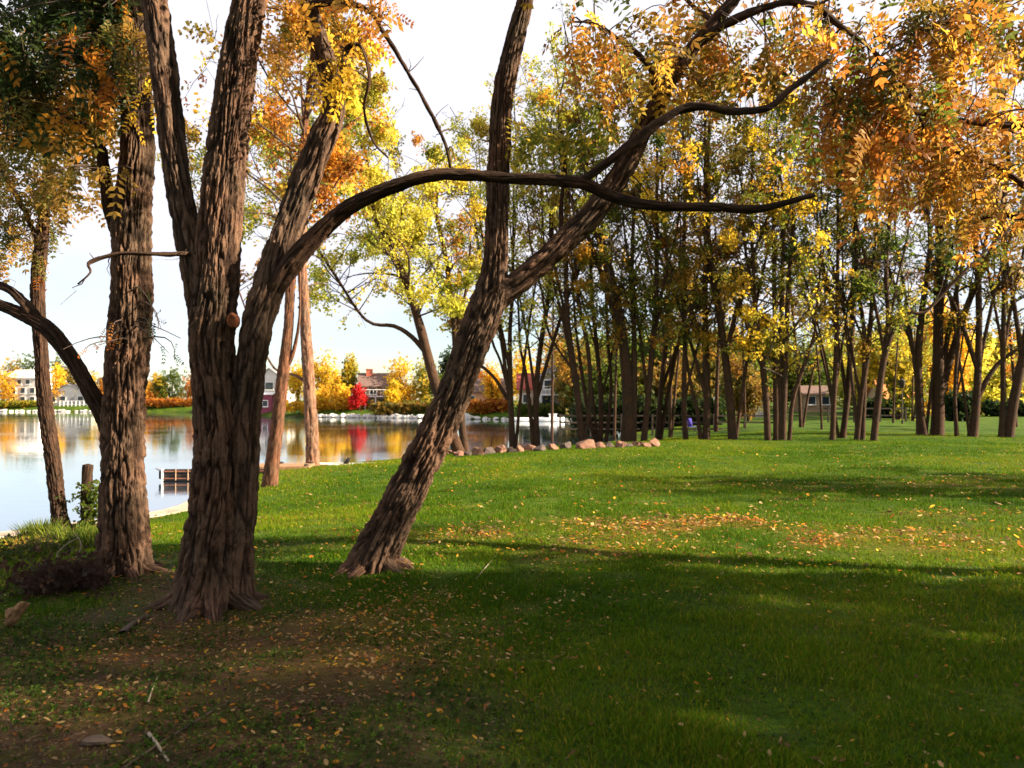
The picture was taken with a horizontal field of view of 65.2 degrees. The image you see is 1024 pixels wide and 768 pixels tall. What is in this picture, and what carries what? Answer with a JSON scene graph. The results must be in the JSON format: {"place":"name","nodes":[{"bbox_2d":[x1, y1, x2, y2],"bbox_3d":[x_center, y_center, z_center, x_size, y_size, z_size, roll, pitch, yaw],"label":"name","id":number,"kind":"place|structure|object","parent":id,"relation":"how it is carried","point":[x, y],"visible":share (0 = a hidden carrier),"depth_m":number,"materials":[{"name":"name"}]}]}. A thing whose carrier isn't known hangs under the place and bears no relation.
{"place":"outdoors","nodes":[
{"label":"outdoors","id":0,"kind":"place"},
{"bbox_2d":[0,412,620,531],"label":"water","id":1,"kind":"structure","parent":0,"point":[168,445],"depth_m":41.36,"materials":[{"name":"blue liquid"}]},
{"bbox_2d":[155,468,263,480],"bbox_3d":[-8.495,2.572,23.104,3.176,0.406,1.140,0,-1,-3],"label":"slatted gangway","id":2,"kind":"object","parent":1,"relation":"on","point":[174,474],"visible":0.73,"depth_m":22.55,"materials":[{"name":"brown wood"}]},
{"bbox_2d":[0,400,1023,767],"bbox_3d":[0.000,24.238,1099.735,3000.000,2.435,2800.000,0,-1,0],"label":"ground","id":3,"kind":"structure","parent":0,"point":[988,424],"depth_m":5.20,"materials":[{"name":"plant"}]},
{"bbox_2d":[0,367,23,400],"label":"lakeside tree","id":4,"kind":"object","parent":3,"relation":"on","point":[4,386],"visible":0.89,"depth_m":167.24,"materials":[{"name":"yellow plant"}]},
{"bbox_2d":[5,601,29,627],"bbox_3d":[-3.507,1.608,5.640,0.110,0.236,0.116,38,9,-8],"label":"rock","id":5,"kind":"object","parent":3,"relation":"on","point":[14,614],"visible":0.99,"depth_m":5.61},
{"bbox_2d":[0,398,36,407],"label":"shrub bank","id":6,"kind":"object","parent":3,"relation":"on","point":[18,403],"visible":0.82,"depth_m":158.52,"materials":[{"name":"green plant"}]},
{"bbox_2d":[6,370,54,401],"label":"lake house","id":7,"kind":"structure","parent":3,"relation":"on","point":[26,382],"depth_m":168.51,"materials":[{"name":"white"}]},
{"bbox_2d":[4,516,69,537],"bbox_3d":[-7.319,2.206,12.369,0.768,0.355,0.852,-1,-1,40],"label":"weed clump","id":8,"kind":"object","parent":3,"relation":"on","point":[30,530],"visible":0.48,"depth_m":12.26,"materials":[{"name":"green plant"}]},
{"bbox_2d":[0,523,98,562],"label":"bank shrub","id":9,"kind":"object","parent":3,"relation":"on","point":[25,551],"visible":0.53,"depth_m":9.61,"materials":[{"name":"green plant"}]},
{"bbox_2d":[0,5,117,530],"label":"locust tree","id":10,"kind":"object","parent":3,"relation":"on","point":[41,230],"visible":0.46,"depth_m":12.88,"materials":[{"name":"orange plant"}]},
{"bbox_2d":[50,362,67,403],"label":"lakeside tree","id":11,"kind":"object","parent":3,"relation":"on","point":[58,377],"visible":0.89,"depth_m":163.27,"materials":[{"name":"yellow plant"}]},
{"bbox_2d":[33,520,97,540],"bbox_3d":[-6.292,2.105,11.527,1.118,0.360,0.969,0,-1,0],"label":"weed clump","id":12,"kind":"object","parent":3,"relation":"on","point":[58,530],"visible":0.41,"depth_m":11.40,"materials":[{"name":"green plant"}]},
{"bbox_2d":[52,384,85,405],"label":"lake house","id":13,"kind":"structure","parent":3,"relation":"on","point":[69,395],"depth_m":162.97,"materials":[{"name":"white"}]},
{"bbox_2d":[0,545,143,601],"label":"brush pile","id":14,"kind":"object","parent":3,"relation":"on","point":[47,577],"visible":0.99,"depth_m":6.76,"materials":[{"name":"brown plant"}]},
{"bbox_2d":[55,464,99,527],"bbox_3d":[-6.842,1.883,12.976,0.738,1.177,0.777,0,-1,0],"label":"snag post","id":15,"kind":"object","parent":3,"relation":"on","point":[88,493],"visible":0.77,"depth_m":12.93,"materials":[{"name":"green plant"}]},
{"bbox_2d":[61,526,96,549],"bbox_3d":[-5.213,1.911,10.021,0.934,0.386,1.010,0,-1,0],"label":"weed clump","id":16,"kind":"object","parent":3,"relation":"on","point":[87,541],"visible":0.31,"depth_m":9.81,"materials":[{"name":"green plant"}]},
{"bbox_2d":[0,0,183,579],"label":"locust tree","id":17,"kind":"object","parent":3,"relation":"on","point":[92,37],"visible":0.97,"depth_m":7.56,"materials":[{"name":"brown plant"}]},
{"bbox_2d":[0,501,187,538],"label":"kerb","id":18,"kind":"structure","parent":3,"relation":"on","point":[162,512],"depth_m":14.92,"materials":[{"name":"concrete"}]},
{"bbox_2d":[81,734,114,746],"bbox_3d":[-1.897,1.639,3.677,0.134,0.036,0.080,0,-1,0],"label":"rock","id":19,"kind":"object","parent":3,"relation":"on","point":[97,739],"visible":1,"depth_m":3.65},
{"bbox_2d":[145,396,191,407],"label":"shrub bank","id":20,"kind":"object","parent":3,"relation":"on","point":[159,402],"visible":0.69,"depth_m":151.18,"materials":[{"name":"orange plant"}]},
{"bbox_2d":[150,365,190,405],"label":"lakeside tree","id":21,"kind":"object","parent":3,"relation":"on","point":[174,379],"visible":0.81,"depth_m":158.58,"materials":[{"name":"green plant"}]},
{"bbox_2d":[155,52,357,466],"bbox_3d":[-8.166,-4.070,25.236,6.606,13.897,5.186,0,-1,0],"label":"slim locust","id":22,"kind":"object","parent":3,"relation":"on","point":[310,418],"visible":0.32,"depth_m":25.41,"materials":[{"name":"orange plant"}]},
{"bbox_2d":[264,368,296,401],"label":"lake house","id":23,"kind":"structure","parent":3,"relation":"on","point":[270,377],"depth_m":125.05,"materials":[{"name":"white"}]},
{"bbox_2d":[259,461,314,469],"bbox_3d":[-7.166,3.051,24.544,2.030,1.281,1.390,0,-1,-6],"label":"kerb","id":24,"kind":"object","parent":3,"relation":"on","point":[285,466],"visible":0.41,"depth_m":24.31,"materials":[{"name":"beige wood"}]},
{"bbox_2d":[177,0,397,487],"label":"slim locust","id":25,"kind":"object","parent":3,"relation":"on","point":[339,167],"visible":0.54,"depth_m":18.83,"materials":[{"name":"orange plant"}]},
{"bbox_2d":[287,358,302,401],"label":"lakeside tree","id":26,"kind":"object","parent":3,"relation":"on","point":[295,384],"visible":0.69,"depth_m":117.23,"materials":[{"name":"yellow plant"}]},
{"bbox_2d":[314,338,337,394],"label":"lakeside tree","id":27,"kind":"object","parent":3,"relation":"on","point":[321,375],"visible":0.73,"depth_m":115.64,"materials":[{"name":"yellow plant"}]},
{"bbox_2d":[285,400,369,413],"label":"shrub bank","id":28,"kind":"object","parent":3,"relation":"on","point":[295,405],"visible":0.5,"depth_m":109.33,"materials":[{"name":"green plant"}]},
{"bbox_2d":[327,382,352,410],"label":"lakeside tree","id":29,"kind":"object","parent":3,"relation":"on","point":[339,396],"visible":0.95,"depth_m":107.66,"materials":[{"name":"yellow plant"}]},
{"bbox_2d":[197,14,487,452],"bbox_3d":[-5.800,-5.055,29.145,11.064,15.956,8.314,0,-1,0],"label":"slim locust","id":30,"kind":"object","parent":3,"relation":"on","point":[389,237],"visible":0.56,"depth_m":28.90,"materials":[{"name":"yellow plant"}]},
{"bbox_2d":[340,349,359,395],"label":"lakeside tree","id":31,"kind":"object","parent":3,"relation":"on","point":[349,373],"visible":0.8,"depth_m":113.50,"materials":[{"name":"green plant"}]},
{"bbox_2d":[347,382,368,410],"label":"red maple","id":32,"kind":"object","parent":3,"relation":"on","point":[357,398],"visible":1,"depth_m":106.34,"materials":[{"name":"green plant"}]},
{"bbox_2d":[358,369,402,408],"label":"lake house","id":33,"kind":"structure","parent":3,"relation":"on","point":[375,384],"depth_m":111.04,"materials":[{"name":"brown"}]},
{"bbox_2d":[382,377,410,403],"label":"lakeside tree","id":34,"kind":"object","parent":3,"relation":"on","point":[393,393],"visible":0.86,"depth_m":107.84,"materials":[{"name":"yellow plant"}]},
{"bbox_2d":[368,399,430,414],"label":"shrub bank","id":35,"kind":"object","parent":3,"relation":"on","point":[389,407],"visible":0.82,"depth_m":102.18,"materials":[{"name":"green plant"}]},
{"bbox_2d":[383,351,421,402],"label":"lakeside tree","id":36,"kind":"object","parent":3,"relation":"on","point":[396,368],"visible":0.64,"depth_m":111.94,"materials":[{"name":"yellow plant"}]},
{"bbox_2d":[407,355,440,403],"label":"lakeside tree","id":37,"kind":"object","parent":3,"relation":"on","point":[421,376],"visible":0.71,"depth_m":109.70,"materials":[{"name":"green plant"}]},
{"bbox_2d":[409,131,485,451],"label":"slim locust","id":38,"kind":"object","parent":3,"relation":"on","point":[453,325],"visible":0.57,"depth_m":30.92,"materials":[{"name":"yellow plant"}]},
{"bbox_2d":[60,0,840,622],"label":"locust tree","id":39,"kind":"object","parent":3,"relation":"on","point":[214,576],"visible":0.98,"depth_m":6.13,"materials":[{"name":"brown plant"}]},
{"bbox_2d":[0,538,908,767],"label":"soil litter","id":40,"kind":"object","parent":3,"relation":"on","point":[187,709],"visible":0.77,"depth_m":4.29,"materials":[{"name":"brown plant"}]},
{"bbox_2d":[0,532,933,767],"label":"ground cover","id":41,"kind":"object","parent":3,"relation":"on","point":[62,676],"visible":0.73,"depth_m":4.42,"materials":[{"name":"green plant"}]},
{"bbox_2d":[379,56,571,448],"bbox_3d":[-1.376,-5.590,33.985,8.839,17.230,5.667,0,-1,0],"label":"slim locust","id":42,"kind":"object","parent":3,"relation":"on","point":[479,126],"visible":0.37,"depth_m":33.94,"materials":[{"name":"yellow plant"}]},
{"bbox_2d":[467,378,506,408],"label":"lake house","id":43,"kind":"structure","parent":3,"relation":"on","point":[477,394],"depth_m":103.59,"materials":[{"name":"paint"}]},
{"bbox_2d":[466,396,514,414],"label":"shrub bank","id":44,"kind":"object","parent":3,"relation":"on","point":[490,406],"visible":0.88,"depth_m":96.89,"materials":[{"name":"orange plant"}]},
{"bbox_2d":[479,361,504,400],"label":"lakeside tree","id":45,"kind":"object","parent":3,"relation":"on","point":[492,390],"visible":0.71,"depth_m":99.81,"materials":[{"name":"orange plant"}]},
{"bbox_2d":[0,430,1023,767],"bbox_3d":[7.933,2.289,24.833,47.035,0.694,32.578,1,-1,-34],"label":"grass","id":46,"kind":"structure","parent":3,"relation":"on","point":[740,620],"depth_m":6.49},
{"bbox_2d":[0,444,1023,767],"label":"fallen leaves","id":47,"kind":"object","parent":3,"relation":"on","point":[674,520],"visible":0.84,"depth_m":5.88,"materials":[{"name":"orange plant"}]},
{"bbox_2d":[512,345,535,403],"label":"lakeside tree","id":48,"kind":"object","parent":3,"relation":"on","point":[518,367],"visible":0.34,"depth_m":103.48,"materials":[{"name":"yellow plant"}]},
{"bbox_2d":[516,373,540,404],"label":"lake house","id":49,"kind":"structure","parent":3,"relation":"on","point":[518,380],"depth_m":97.60,"materials":[{"name":"red"}]},
{"bbox_2d":[514,401,570,416],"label":"shrub bank","id":50,"kind":"object","parent":3,"relation":"on","point":[544,410],"visible":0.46,"depth_m":90.37,"materials":[{"name":"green plant"}]},
{"bbox_2d":[539,364,560,403],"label":"lake house","id":51,"kind":"structure","parent":3,"relation":"on","point":[545,392],"depth_m":93.93,"materials":[{"name":"grey"}]},
{"bbox_2d":[530,286,571,433],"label":"slim locust","id":52,"kind":"object","parent":3,"relation":"on","point":[552,380],"visible":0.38,"depth_m":54.91,"materials":[{"name":"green plant"}]},
{"bbox_2d":[484,20,619,441],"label":"slim locust","id":53,"kind":"object","parent":3,"relation":"on","point":[582,427],"visible":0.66,"depth_m":32.98,"materials":[{"name":"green plant"}]},
{"bbox_2d":[461,21,654,446],"bbox_3d":[1.679,-6.266,33.961,7.726,18.482,5.408,-1,-1,32],"label":"slim locust","id":54,"kind":"object","parent":3,"relation":"on","point":[537,382],"visible":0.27,"depth_m":33.94,"materials":[{"name":"green plant"}]},
{"bbox_2d":[526,324,592,372],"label":"woodland tree","id":55,"kind":"object","parent":3,"relation":"on","point":[545,351],"visible":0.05,"depth_m":110.95,"materials":[{"name":"yellow plant"}]},
{"bbox_2d":[544,336,604,416],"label":"woodland tree","id":56,"kind":"object","parent":3,"relation":"on","point":[558,387],"visible":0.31,"depth_m":88.40,"materials":[{"name":"green plant"}]},
{"bbox_2d":[519,93,674,442],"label":"slim locust","id":57,"kind":"object","parent":3,"relation":"on","point":[596,435],"visible":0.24,"depth_m":33.95,"materials":[{"name":"green plant"}]},
{"bbox_2d":[525,0,681,441],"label":"slim locust","id":58,"kind":"object","parent":3,"relation":"on","point":[605,253],"visible":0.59,"depth_m":32.81,"materials":[{"name":"green plant"}]},
{"bbox_2d":[578,249,642,440],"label":"slim locust","id":59,"kind":"object","parent":3,"relation":"on","point":[592,352],"visible":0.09,"depth_m":42.96,"materials":[{"name":"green plant"}]},
{"bbox_2d":[564,344,657,427],"bbox_3d":[7.627,1.015,59.762,7.189,8.388,7.059,1,-1,-38],"label":"woodland tree","id":60,"kind":"object","parent":3,"relation":"on","point":[595,380],"visible":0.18,"depth_m":58.88,"materials":[{"name":"green plant"}]},
{"bbox_2d":[568,390,726,435],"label":"undergrowth bank","id":61,"kind":"structure","parent":3,"relation":"on","point":[653,406],"depth_m":50.98,"materials":[{"name":"green plant"}]},
{"bbox_2d":[592,43,717,441],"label":"slim locust","id":62,"kind":"object","parent":3,"relation":"on","point":[657,300],"visible":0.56,"depth_m":32.88,"materials":[{"name":"green plant"}]},
{"bbox_2d":[620,350,702,399],"bbox_3d":[10.984,0.353,61.221,8.247,5.792,6.258,0,-1,0],"label":"woodland tree","id":63,"kind":"object","parent":3,"relation":"on","point":[656,378],"visible":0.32,"depth_m":60.23,"materials":[{"name":"green plant"}]},
{"bbox_2d":[559,414,772,435],"bbox_3d":[9.137,2.420,46.911,12.744,1.300,0.150,0,-1,0],"label":"rail fence","id":64,"kind":"object","parent":3,"relation":"on","point":[652,428],"visible":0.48,"depth_m":46.93,"materials":[{"name":"brown wood"}]},
{"bbox_2d":[637,323,701,377],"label":"woodland tree","id":65,"kind":"object","parent":3,"relation":"on","point":[659,358],"visible":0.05,"depth_m":88.55,"materials":[{"name":"green plant"}]},
{"bbox_2d":[630,255,711,437],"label":"slim locust","id":66,"kind":"object","parent":3,"relation":"on","point":[671,413],"visible":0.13,"depth_m":42.93,"materials":[{"name":"green plant"}]},
{"bbox_2d":[586,4,765,439],"bbox_3d":[6.620,-6.778,33.239,7.252,18.694,5.666,0,-1,0],"label":"slim locust","id":67,"kind":"object","parent":3,"relation":"on","point":[704,432],"visible":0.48,"depth_m":32.69,"materials":[{"name":"green plant"}]},
{"bbox_2d":[333,0,1023,577],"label":"locust tree","id":68,"kind":"object","parent":3,"relation":"on","point":[383,534],"visible":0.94,"depth_m":7.49,"materials":[{"name":"brown plant"}]},
{"bbox_2d":[606,76,753,439],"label":"slim locust","id":69,"kind":"object","parent":3,"relation":"on","point":[660,421],"visible":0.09,"depth_m":37.93,"materials":[{"name":"green plant"}]},
{"bbox_2d":[688,261,737,431],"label":"slim locust","id":70,"kind":"object","parent":3,"relation":"on","point":[716,412],"visible":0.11,"depth_m":44.93,"materials":[{"name":"plant"}]},
{"bbox_2d":[677,328,749,411],"bbox_3d":[16.908,-0.836,66.359,7.949,8.167,6.382,1,-1,-39],"label":"woodland tree","id":71,"kind":"object","parent":3,"relation":"on","point":[712,372],"visible":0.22,"depth_m":64.88,"materials":[{"name":"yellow plant"}]},
{"bbox_2d":[644,4,784,439],"bbox_3d":[8.194,-6.454,33.470,6.067,18.105,5.048,-1,-1,29],"label":"slim locust","id":72,"kind":"object","parent":3,"relation":"on","point":[685,387],"visible":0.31,"depth_m":32.90,"materials":[{"name":"green plant"}]},
{"bbox_2d":[697,264,771,427],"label":"slim locust","id":73,"kind":"object","parent":3,"relation":"on","point":[735,371],"visible":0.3,"depth_m":48.27,"materials":[{"name":"yellow plant"}]},
{"bbox_2d":[647,0,827,439],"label":"slim locust","id":74,"kind":"object","parent":3,"relation":"on","point":[733,425],"visible":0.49,"depth_m":32.36,"materials":[{"name":"green plant"}]},
{"bbox_2d":[719,362,772,420],"bbox_3d":[17.465,0.678,59.850,4.018,4.851,4.998,0,-1,0],"label":"woodland tree","id":75,"kind":"object","parent":3,"relation":"on","point":[753,392],"visible":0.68,"depth_m":59.42,"materials":[{"name":"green plant"}]},
{"bbox_2d":[645,43,906,440],"bbox_3d":[10.147,-5.773,32.199,9.610,16.575,5.841,0,-1,-13],"label":"slim locust","id":76,"kind":"object","parent":3,"relation":"on","point":[774,346],"visible":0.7,"depth_m":31.86,"materials":[{"name":"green plant"}]},
{"bbox_2d":[766,325,815,409],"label":"woodland tree","id":77,"kind":"object","parent":3,"relation":"on","point":[791,380],"visible":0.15,"depth_m":101.48,"materials":[{"name":"yellow plant"}]},
{"bbox_2d":[768,341,832,407],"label":"woodland tree","id":78,"kind":"object","parent":3,"relation":"on","point":[815,382],"visible":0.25,"depth_m":100.12,"materials":[{"name":"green plant"}]},
{"bbox_2d":[788,386,830,411],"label":"park house","id":79,"kind":"structure","parent":3,"relation":"on","point":[813,401],"depth_m":93.97,"materials":[{"name":"beige"}]},
{"bbox_2d":[770,265,854,426],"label":"slim locust","id":80,"kind":"object","parent":3,"relation":"on","point":[801,424],"visible":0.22,"depth_m":46.95,"materials":[{"name":"green plant"}]},
{"bbox_2d":[784,240,857,429],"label":"slim locust","id":81,"kind":"object","parent":3,"relation":"on","point":[820,395],"visible":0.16,"depth_m":43.96,"materials":[{"name":"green plant"}]},
{"bbox_2d":[756,60,902,440],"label":"slim locust","id":82,"kind":"object","parent":3,"relation":"on","point":[837,356],"visible":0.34,"depth_m":32.45,"materials":[{"name":"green plant"}]},
{"bbox_2d":[749,15,914,437],"bbox_3d":[13.192,-6.511,33.586,6.026,18.089,4.870,0,-1,0],"label":"slim locust","id":83,"kind":"object","parent":3,"relation":"on","point":[846,383],"visible":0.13,"depth_m":33.44,"materials":[{"name":"green plant"}]},
{"bbox_2d":[757,70,920,439],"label":"slim locust","id":84,"kind":"object","parent":3,"relation":"on","point":[859,406],"visible":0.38,"depth_m":32.43,"materials":[{"name":"green plant"}]},
{"bbox_2d":[787,407,906,421],"bbox_3d":[23.821,2.276,57.916,9.464,1.200,0.150,0,-1,0],"label":"rail fence","id":85,"kind":"object","parent":3,"relation":"on","point":[828,408],"visible":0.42,"depth_m":57.94,"materials":[{"name":"brown wood"}]},
{"bbox_2d":[826,345,886,411],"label":"woodland tree","id":86,"kind":"object","parent":3,"relation":"on","point":[840,392],"visible":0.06,"depth_m":87.48,"materials":[{"name":"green plant"}]},
{"bbox_2d":[846,304,931,419],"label":"woodland tree","id":87,"kind":"object","parent":3,"relation":"on","point":[875,359],"visible":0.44,"depth_m":65.12,"materials":[{"name":"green plant"}]},
{"bbox_2d":[866,397,915,418],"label":"clipped hedge","id":88,"kind":"object","parent":3,"relation":"on","point":[869,403],"visible":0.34,"depth_m":69.47,"materials":[{"name":"green plant"}]},
{"bbox_2d":[877,285,917,422],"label":"slim locust","id":89,"kind":"object","parent":3,"relation":"on","point":[895,365],"visible":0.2,"depth_m":55.97,"materials":[{"name":"yellow plant"}]},
{"bbox_2d":[866,294,932,420],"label":"slim locust","id":90,"kind":"object","parent":3,"relation":"on","point":[927,357],"visible":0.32,"depth_m":61.01,"materials":[{"name":"yellow plant"}]},
{"bbox_2d":[788,0,1023,275],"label":"locust tree","id":91,"kind":"object","parent":3,"relation":"on","point":[962,50],"visible":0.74,"depth_m":7.65,"materials":[{"name":"orange plant"}]},
{"bbox_2d":[823,100,1000,434],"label":"slim locust","id":92,"kind":"object","parent":3,"relation":"on","point":[922,423],"visible":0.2,"depth_m":35.93,"materials":[{"name":"yellow plant"}]},
{"bbox_2d":[810,83,1023,440],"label":"slim locust","id":93,"kind":"object","parent":3,"relation":"on","point":[902,315],"visible":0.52,"depth_m":31.98,"materials":[{"name":"yellow plant"}]},
{"bbox_2d":[912,293,974,416],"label":"woodland tree","id":94,"kind":"object","parent":3,"relation":"on","point":[966,371],"visible":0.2,"depth_m":71.24,"materials":[{"name":"yellow plant"}]},
{"bbox_2d":[890,0,1023,435],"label":"slim locust","id":95,"kind":"object","parent":3,"relation":"on","point":[943,357],"visible":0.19,"depth_m":35.88,"materials":[{"name":"brown plant"}]},
{"bbox_2d":[944,389,972,421],"bbox_3d":[33.691,1.772,59.945,2.734,3.135,2.280,0,-1,0],"label":"clipped hedge","id":96,"kind":"object","parent":3,"relation":"on","point":[948,399],"visible":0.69,"depth_m":59.47,"materials":[{"name":"green plant"}]},
{"bbox_2d":[895,72,1023,436],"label":"slim locust","id":97,"kind":"object","parent":3,"relation":"on","point":[979,388],"visible":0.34,"depth_m":34.97,"materials":[{"name":"green plant"}]},
{"bbox_2d":[932,43,1023,436],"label":"slim locust","id":98,"kind":"object","parent":3,"relation":"on","point":[1003,331],"visible":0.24,"depth_m":34.99,"materials":[{"name":"orange plant"}]},
{"bbox_2d":[934,180,1023,435],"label":"slim locust","id":99,"kind":"object","parent":3,"relation":"on","point":[956,385],"visible":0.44,"depth_m":34.94,"materials":[{"name":"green plant"}]},
{"bbox_2d":[949,333,1023,414],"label":"woodland tree","id":100,"kind":"object","parent":3,"relation":"on","point":[990,394],"visible":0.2,"depth_m":82.07,"materials":[{"name":"yellow plant"}]},
{"bbox_2d":[959,70,1023,437],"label":"slim locust","id":101,"kind":"object","parent":3,"relation":"on","point":[1013,404],"visible":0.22,"depth_m":34.93,"materials":[{"name":"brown plant"}]},
{"bbox_2d":[971,326,1023,399],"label":"woodland tree","id":102,"kind":"object","parent":3,"relation":"on","point":[997,342],"visible":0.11,"depth_m":85.59,"materials":[{"name":"yellow plant"}]},
{"bbox_2d":[980,395,1023,416],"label":"clipped hedge","id":103,"kind":"object","parent":3,"relation":"on","point":[991,407],"visible":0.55,"depth_m":77.56,"materials":[{"name":"green plant"}]},
{"bbox_2d":[984,262,1023,426],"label":"slim locust","id":104,"kind":"object","parent":3,"relation":"on","point":[1011,369],"visible":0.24,"depth_m":47.02,"materials":[{"name":"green plant"}]},
{"bbox_2d":[0,0,1023,399],"label":"sky","id":105,"kind":"structure","parent":0,"point":[459,43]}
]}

